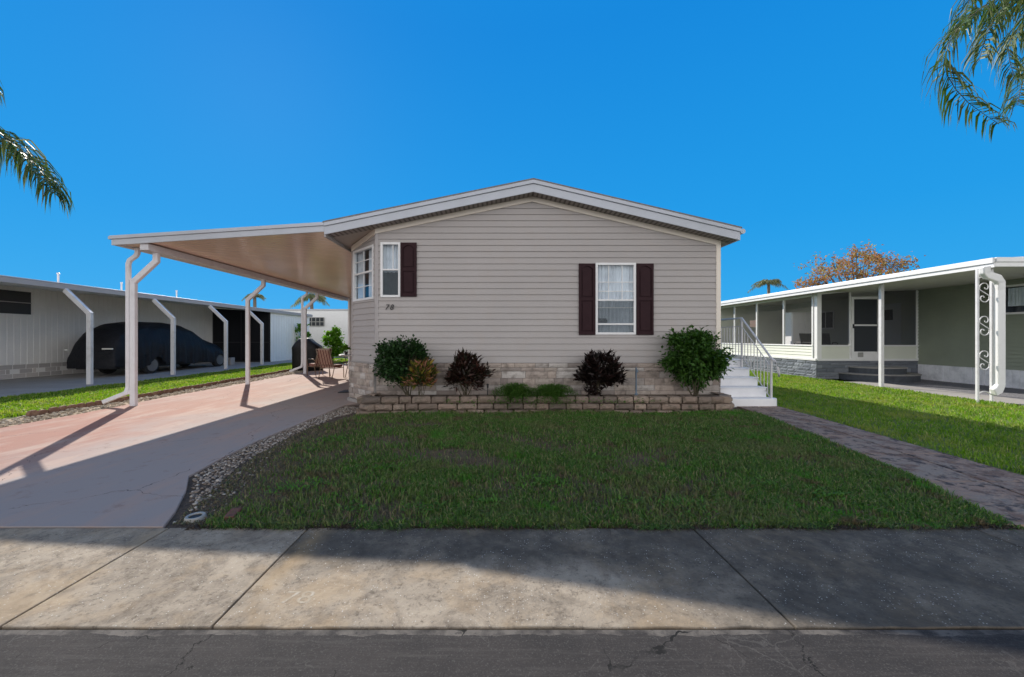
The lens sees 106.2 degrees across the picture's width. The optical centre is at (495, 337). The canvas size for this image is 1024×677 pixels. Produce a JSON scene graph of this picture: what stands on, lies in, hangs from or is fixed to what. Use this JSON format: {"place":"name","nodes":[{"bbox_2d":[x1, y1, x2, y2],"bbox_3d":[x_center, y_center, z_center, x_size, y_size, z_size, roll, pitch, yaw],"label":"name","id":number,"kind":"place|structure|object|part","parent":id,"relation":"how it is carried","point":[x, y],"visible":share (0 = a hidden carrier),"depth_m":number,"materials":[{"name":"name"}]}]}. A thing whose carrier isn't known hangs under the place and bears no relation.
{"place":"outdoors","nodes":[
{"label":"outdoors","id":0,"kind":"place"},
{"bbox_2d":[0,81,75,216],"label":"palm tree","id":1,"kind":"object","parent":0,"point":[8,144],"visible":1,"depth_m":5.11,"materials":[{"name":"green plant"}]},
{"bbox_2d":[0,370,302,427],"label":"gravel edge","id":2,"kind":"object","parent":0,"point":[13,424],"visible":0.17,"depth_m":8.28,"materials":[{"name":"gravel"}]},
{"bbox_2d":[26,369,291,416],"bbox_3d":[-8.978,1.445,12.527,0.193,0.130,10.552,0,0,-2],"label":"garden edging","id":3,"kind":"object","parent":2,"relation":"on","point":[50,410],"visible":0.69,"depth_m":9.64,"materials":[{"name":"grey concrete"}]},
{"bbox_2d":[0,357,334,396],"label":"neighbour driveway","id":4,"kind":"structure","parent":0,"point":[28,385],"depth_m":14.06,"materials":[{"name":"concrete"}]},
{"bbox_2d":[65,322,223,373],"bbox_3d":[-15.320,0.400,17.570,2.232,2.199,6.260,0,0,0],"label":"covered car","id":5,"kind":"object","parent":4,"relation":"on","point":[153,347],"visible":0.84,"depth_m":15.84,"materials":[{"name":"black fabric"}]},
{"bbox_2d":[0,272,312,383],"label":"mobile home","id":6,"kind":"object","parent":4,"relation":"on","point":[44,324],"visible":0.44,"depth_m":15.72,"materials":[{"name":"metal"}]},
{"bbox_2d":[0,289,31,314],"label":"window","id":7,"kind":"structure","parent":6,"relation":"in","point":[11,302],"depth_m":14.05,"materials":[{"name":"black glass"}]},
{"bbox_2d":[0,357,347,419],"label":"strip lawn","id":8,"kind":"structure","parent":0,"point":[110,394],"depth_m":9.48,"materials":[{"name":"green plant"}]},
{"bbox_2d":[320,325,347,360],"bbox_3d":[-10.070,0.363,23.999,1.832,2.347,1.598,0,0,0],"label":"bright bush","id":9,"kind":"object","parent":8,"relation":"on","point":[333,339],"visible":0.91,"depth_m":23.70,"materials":[{"name":"green plant"}]},
{"bbox_2d":[0,364,358,528],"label":"driveway","id":10,"kind":"structure","parent":0,"point":[129,466],"depth_m":5.21,"materials":[{"name":"concrete"}]},
{"bbox_2d":[102,222,350,405],"bbox_3d":[-6.068,-0.470,14.122,4.977,3.940,12.156,0,0,0],"label":"carport","id":11,"kind":"object","parent":10,"relation":"on","point":[307,258],"visible":0.82,"depth_m":9.12,"materials":[{"name":"white metal"}]},
{"bbox_2d":[292,338,322,370],"bbox_3d":[-8.610,0.750,17.600,1.267,1.500,0.743,0,0,0],"label":"barbecue grill","id":12,"kind":"object","parent":10,"relation":"on","point":[312,345],"visible":0.59,"depth_m":17.26,"materials":[{"name":"black plastic"}]},
{"bbox_2d":[307,348,331,375],"bbox_3d":[-6.810,0.944,14.928,0.818,1.096,0.688,0,0,38],"label":"patio chair","id":13,"kind":"object","parent":10,"relation":"on","point":[316,363],"visible":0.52,"depth_m":14.73,"materials":[{"name":"brown metal"}]},
{"bbox_2d":[316,349,343,378],"bbox_3d":[-6.078,0.944,14.089,0.688,1.096,0.818,0,0,14],"label":"patio chair","id":14,"kind":"object","parent":10,"relation":"on","point":[325,361],"visible":1,"depth_m":13.86,"materials":[{"name":"fabric"}]},
{"bbox_2d":[339,354,350,376],"bbox_3d":[-5.350,1.063,14.750,1.240,0.856,1.240,0,0,0],"label":"patio table","id":15,"kind":"object","parent":10,"relation":"on","point":[344,355],"visible":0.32,"depth_m":14.47,"materials":[{"name":"white metal"}]},
{"bbox_2d":[342,344,350,353],"bbox_3d":[-5.714,0.435,14.713,0.422,0.396,0.422,0,0,0],"label":"potted plant","id":16,"kind":"object","parent":15,"relation":"on","point":[345,347],"visible":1,"depth_m":14.67,"materials":[{"name":"green plant"}]},
{"bbox_2d":[322,178,745,403],"bbox_3d":[0.818,-0.925,16.655,8.875,4.850,17.230,0,0,0],"label":"mobile home","id":17,"kind":"object","parent":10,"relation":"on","point":[530,282],"visible":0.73,"depth_m":8.38,"materials":[{"name":"beige"}]},
{"bbox_2d":[353,244,397,301],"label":"window","id":18,"kind":"structure","parent":17,"relation":"in","point":[363,260],"depth_m":8.89,"materials":[{"name":"white plastic"}]},
{"bbox_2d":[380,242,400,296],"bbox_3d":[-2.288,-1.486,8.462,0.437,1.202,0.195,0,0,0],"label":"window","id":19,"kind":"structure","parent":17,"relation":"in","point":[389,251],"depth_m":8.41,"materials":[{"name":"white plastic"}]},
{"bbox_2d":[595,263,635,334],"bbox_3d":[2.625,-0.854,8.463,0.882,1.568,0.195,0,0,0],"label":"window","id":20,"kind":"structure","parent":17,"relation":"in","point":[615,283],"depth_m":8.50,"materials":[{"name":"white plastic"}]},
{"bbox_2d":[598,318,606,322],"bbox_3d":[2.354,-0.385,8.474,0.220,0.090,0.052,0,0,0],"label":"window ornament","id":21,"kind":"object","parent":20,"relation":"on","point":[604,320],"depth_m":8.45,"materials":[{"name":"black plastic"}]},
{"bbox_2d":[223,357,234,364],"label":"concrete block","id":22,"kind":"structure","parent":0,"point":[231,360],"depth_m":21.00,"materials":[{"name":"concrete"}]},
{"bbox_2d":[165,405,358,528],"bbox_3d":[-2.900,1.527,5.815,1.400,0.030,5.570,0,0,0],"label":"soil edge","id":23,"kind":"object","parent":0,"point":[184,506],"visible":0.07,"depth_m":4.01,"materials":[{"name":"brown soil"}]},
{"bbox_2d":[183,512,206,522],"bbox_3d":[-2.500,1.504,3.200,0.158,0.053,0.158,0,0,0],"label":"cleanout","id":24,"kind":"object","parent":23,"relation":"on","point":[195,516],"visible":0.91,"depth_m":3.18,"materials":[{"name":"white plastic"}]},
{"bbox_2d":[174,441,289,524],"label":"scattered stones","id":25,"kind":"object","parent":23,"relation":"on","point":[246,473],"visible":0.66,"depth_m":3.96,"materials":[{"name":"grey stone"}]},
{"bbox_2d":[189,406,358,504],"bbox_3d":[-3.036,1.494,5.950,0.827,0.033,4.978,0,0,0],"label":"river rock","id":26,"kind":"object","parent":23,"relation":"on","point":[346,411],"visible":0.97,"depth_m":4.88,"materials":[{"name":"grey gravel"}]},
{"bbox_2d":[348,298,350,368],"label":"storage shed","id":27,"kind":"structure","parent":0,"point":[349,326],"depth_m":18.57,"materials":[{"name":"beige"}]},
{"bbox_2d":[0,528,1023,629],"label":"sidewalk","id":28,"kind":"structure","parent":0,"point":[417,579],"depth_m":2.36,"materials":[{"name":"grey concrete"}]},
{"bbox_2d":[281,591,314,602],"bbox_3d":[-1.129,1.484,2.201,0.165,0.001,0.104,0,0,0],"label":"painted number","id":29,"kind":"object","parent":28,"relation":"on","point":[304,596],"visible":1,"depth_m":2.20,"materials":[{"name":"white paint"}]},
{"bbox_2d":[179,517,1023,533],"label":"edge grass","id":30,"kind":"structure","parent":28,"relation":"on","point":[675,526],"depth_m":3.01,"materials":[{"name":"green plant"}]},
{"bbox_2d":[0,630,1023,676],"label":"road","id":31,"kind":"structure","parent":0,"point":[511,653],"depth_m":1.81,"materials":[{"name":"grey asphalt"}]},
{"bbox_2d":[0,0,1023,308],"label":"sky","id":32,"kind":"structure","parent":0,"point":[806,127],"materials":[{"name":"blue"}]},
{"bbox_2d":[333,355,858,381],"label":"ground","id":33,"kind":"structure","parent":0,"point":[346,357],"depth_m":14.76,"materials":[{"name":"green plant"}]},
{"bbox_2d":[241,293,265,306],"bbox_3d":[-24.999,-1.580,39.964,1.985,6.180,2.154,0,0,19],"label":"palm tree","id":34,"kind":"object","parent":33,"relation":"on","point":[260,296],"visible":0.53,"depth_m":39.87,"materials":[{"name":"green plant"}]},
{"bbox_2d":[295,323,311,340],"bbox_3d":[-13.496,0.232,27.022,1.465,2.716,1.205,0,0,32],"label":"bright bush","id":35,"kind":"object","parent":33,"relation":"on","point":[299,330],"visible":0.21,"depth_m":26.89,"materials":[{"name":"green plant"}]},
{"bbox_2d":[290,293,329,308],"bbox_3d":[-18.260,-1.471,37.865,3.335,5.963,2.911,0,0,-39],"label":"palm tree","id":36,"kind":"object","parent":33,"relation":"on","point":[311,296],"visible":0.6,"depth_m":37.59,"materials":[{"name":"green plant"}]},
{"bbox_2d":[273,309,347,353],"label":"white building","id":37,"kind":"structure","parent":33,"relation":"on","point":[321,321],"depth_m":34.00,"materials":[{"name":"plastic"}]},
{"bbox_2d":[309,317,323,325],"bbox_3d":[-15.875,-1.425,33.960,1.510,0.810,0.080,0,0,0],"label":"window","id":38,"kind":"structure","parent":37,"relation":"in","point":[313,321],"depth_m":33.95,"materials":[{"name":"grey glass"}]},
{"bbox_2d":[747,279,787,293],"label":"palm tree","id":39,"kind":"object","parent":33,"relation":"on","point":[773,282],"visible":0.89,"depth_m":44.68,"materials":[{"name":"green plant"}]},
{"bbox_2d":[792,239,925,288],"bbox_3d":[32.186,-3.542,34.423,12.407,10.127,7.604,0,0,-28],"label":"autumn tree","id":40,"kind":"object","parent":33,"relation":"on","point":[877,259],"visible":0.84,"depth_m":33.17,"materials":[{"name":"orange plant"}]},
{"bbox_2d":[721,256,1023,388],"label":"mobile home","id":41,"kind":"object","parent":33,"relation":"on","point":[946,323],"visible":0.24,"depth_m":12.52,"materials":[{"name":"green"}]},
{"bbox_2d":[721,290,918,378],"bbox_3d":[13.535,-0.229,19.955,3.730,3.459,12.090,0,0,0],"label":"screened porch","id":42,"kind":"object","parent":41,"relation":"attached to","point":[845,330],"visible":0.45,"depth_m":14.00,"materials":[{"name":"white metal"}]},
{"bbox_2d":[750,320,755,326],"bbox_3d":[11.810,-0.650,17.550,0.020,0.300,0.500,0,0,0],"label":"plaque","id":43,"kind":"object","parent":42,"relation":"hanging from","point":[752,323],"visible":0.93,"depth_m":17.55,"materials":[{"name":"brown"}]},
{"bbox_2d":[785,312,811,344],"bbox_3d":[13.200,-0.130,16.635,1.100,1.940,0.530,0,0,0],"label":"window","id":44,"kind":"structure","parent":42,"relation":"on","point":[796,323],"depth_m":16.37,"materials":[{"name":"white glass"}]},
{"bbox_3d":[12.935,-0.135,16.385,0.510,1.830,0.030,0,0,0],"label":"door","id":45,"kind":"part","parent":44,"relation":"part of","materials":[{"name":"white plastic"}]},
{"bbox_3d":[13.465,-0.135,16.385,0.510,1.830,0.030,0,0,0],"label":"door","id":46,"kind":"part","parent":44,"relation":"part of","materials":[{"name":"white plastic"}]},
{"bbox_2d":[794,333,811,343],"bbox_3d":[12.700,0.330,15.633,0.590,1.020,0.641,0,0,0],"label":"armchair","id":47,"kind":"object","parent":42,"relation":"on","point":[810,336],"visible":0.15,"depth_m":15.35,"materials":[{"name":"black plastic"}]},
{"bbox_2d":[799,333,811,344],"bbox_3d":[12.330,0.330,14.964,0.590,1.020,0.641,0,0,-17],"label":"armchair","id":48,"kind":"object","parent":42,"relation":"on","point":[804,339],"visible":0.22,"depth_m":15.19,"materials":[{"name":"black plastic"}]},
{"bbox_2d":[851,297,878,358],"bbox_3d":[13.480,-0.360,13.965,1.060,2.280,0.110,0,0,0],"label":"screen door","id":49,"kind":"structure","parent":42,"relation":"in","point":[864,310],"depth_m":14.00,"materials":[{"name":"white plastic"}]},
{"bbox_2d":[1006,284,1023,314],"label":"window","id":50,"kind":"structure","parent":41,"relation":"in","point":[1014,293],"depth_m":11.50,"materials":[{"name":"white plastic"}]},
{"bbox_2d":[195,408,1017,528],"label":"front lawn","id":51,"kind":"structure","parent":0,"point":[459,452],"depth_m":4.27,"materials":[{"name":"green plant"}]},
{"bbox_2d":[224,507,241,520],"bbox_3d":[-2.190,1.475,3.200,0.080,0.050,0.180,0,0,-14],"label":"stone","id":52,"kind":"object","parent":51,"relation":"on","point":[232,512],"visible":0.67,"depth_m":3.19,"materials":[{"name":"grey stone"}]},
{"bbox_2d":[173,415,364,526],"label":"dry litter","id":53,"kind":"object","parent":51,"relation":"on","point":[230,488],"visible":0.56,"depth_m":4.14,"materials":[{"name":"plant"}]},
{"bbox_2d":[356,392,734,414],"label":"planter wall","id":54,"kind":"structure","parent":51,"relation":"on","point":[369,403],"depth_m":7.66,"materials":[{"name":"beige stone"}]},
{"bbox_2d":[375,394,715,410],"bbox_3d":[1.069,1.360,8.000,7.466,0.260,0.680,0,0,0],"label":"planting bed","id":55,"kind":"object","parent":54,"relation":"in","point":[431,396],"visible":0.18,"depth_m":7.78,"materials":[{"name":"brick"}]},
{"bbox_2d":[370,334,431,395],"bbox_3d":[-1.939,0.590,8.017,1.274,1.356,1.030,0,0,0],"label":"green shrub","id":56,"kind":"object","parent":55,"relation":"on","point":[391,358],"visible":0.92,"depth_m":7.77,"materials":[{"name":"green plant"}]},
{"bbox_2d":[400,356,438,395],"bbox_3d":[-1.547,0.794,7.843,0.815,0.937,0.702,0,0,-30],"label":"croton","id":57,"kind":"object","parent":55,"relation":"on","point":[424,371],"visible":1,"depth_m":7.75,"materials":[{"name":"green plant"}]},
{"bbox_2d":[441,347,494,395],"bbox_3d":[-0.532,0.723,7.952,1.067,1.084,0.908,0,0,-37],"label":"dark croton","id":58,"kind":"object","parent":55,"relation":"on","point":[462,371],"visible":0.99,"depth_m":7.82,"materials":[{"name":"red plant"}]},
{"bbox_2d":[489,382,543,409],"bbox_3d":[0.430,1.164,7.843,1.195,0.550,0.739,0,0,0],"label":"fern","id":59,"kind":"object","parent":55,"relation":"on","point":[514,390],"visible":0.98,"depth_m":7.74,"materials":[{"name":"green plant"}]},
{"bbox_2d":[526,383,580,407],"bbox_3d":[1.159,1.172,7.835,1.294,0.510,0.780,0,0,0],"label":"fern","id":60,"kind":"object","parent":55,"relation":"on","point":[555,391],"visible":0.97,"depth_m":7.75,"materials":[{"name":"green plant"}]},
{"bbox_2d":[573,348,628,396],"bbox_3d":[2.146,0.763,7.979,1.035,1.130,0.948,0,0,-38],"label":"purple shrub","id":61,"kind":"object","parent":55,"relation":"on","point":[595,371],"visible":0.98,"depth_m":7.83,"materials":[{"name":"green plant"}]},
{"bbox_2d":[634,367,637,394],"bbox_3d":[3.014,0.940,8.187,0.070,0.620,0.135,0,0,0],"label":"water pipe","id":62,"kind":"object","parent":55,"relation":"on","point":[636,370],"visible":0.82,"depth_m":8.21,"materials":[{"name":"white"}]},
{"bbox_2d":[656,324,737,395],"bbox_3d":[4.166,0.489,8.012,1.612,1.556,1.172,0,0,0],"label":"shrub","id":63,"kind":"object","parent":55,"relation":"on","point":[697,361],"visible":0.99,"depth_m":7.82,"materials":[{"name":"green plant"}]},
{"bbox_2d":[448,396,651,405],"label":"weeds","id":64,"kind":"object","parent":54,"relation":"on","point":[553,402],"visible":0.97,"depth_m":7.62,"materials":[{"name":"green plant"}]},
{"bbox_2d":[737,406,1023,527],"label":"walkway","id":65,"kind":"structure","parent":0,"point":[999,491],"depth_m":4.44,"materials":[{"name":"grey stone"}]},
{"bbox_2d":[720,358,776,406],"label":"entry steps","id":66,"kind":"structure","parent":65,"relation":"on","point":[740,386],"depth_m":8.56,"materials":[{"name":"white paint"}]},
{"bbox_2d":[721,317,779,397],"bbox_3d":[6.044,0.489,9.394,0.092,1.982,2.472,0,0,0],"label":"stair railing","id":67,"kind":"object","parent":66,"relation":"on","point":[770,357],"visible":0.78,"depth_m":9.02,"materials":[{"name":"white metal"}]},
{"bbox_2d":[749,369,1023,475],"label":"side lawn","id":68,"kind":"structure","parent":0,"point":[938,443],"depth_m":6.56,"materials":[{"name":"green plant"}]},
{"bbox_2d":[920,0,1023,141],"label":"palm tree","id":69,"kind":"object","parent":68,"relation":"on","point":[992,11],"visible":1,"depth_m":4.91,"materials":[{"name":"green plant"}]},
{"bbox_2d":[975,269,993,401],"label":"ornamental column","id":70,"kind":"structure","parent":68,"relation":"on","point":[990,332],"depth_m":8.89,"materials":[{"name":"white metal"}]},
{"bbox_2d":[979,266,1005,395],"bbox_3d":[11.356,-0.155,8.784,0.658,2.950,0.158,0,0,-11],"label":"downspout","id":71,"kind":"object","parent":70,"relation":"attached to","point":[999,331],"visible":1,"depth_m":8.78,"materials":[{"name":"white plastic"}]},
{"bbox_2d":[851,379,1023,398],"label":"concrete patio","id":72,"kind":"structure","parent":0,"point":[1015,393],"depth_m":11.56,"materials":[{"name":"grey concrete"}]},
{"bbox_2d":[851,382,1023,405],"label":"patio path","id":73,"kind":"structure","parent":0,"point":[997,399],"depth_m":10.21,"materials":[{"name":"concrete"}]},
{"bbox_2d":[838,366,921,381],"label":"porch steps","id":74,"kind":"structure","parent":73,"relation":"on","point":[871,373],"depth_m":13.26,"materials":[{"name":"concrete"}]},
{"bbox_2d":[879,284,883,386],"bbox_3d":[11.725,-0.065,11.665,0.090,3.130,0.090,0,0,0],"label":"porch post","id":75,"kind":"object","parent":73,"relation":"on","point":[881,335],"visible":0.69,"depth_m":11.62,"materials":[{"name":"white metal"}]}
]}

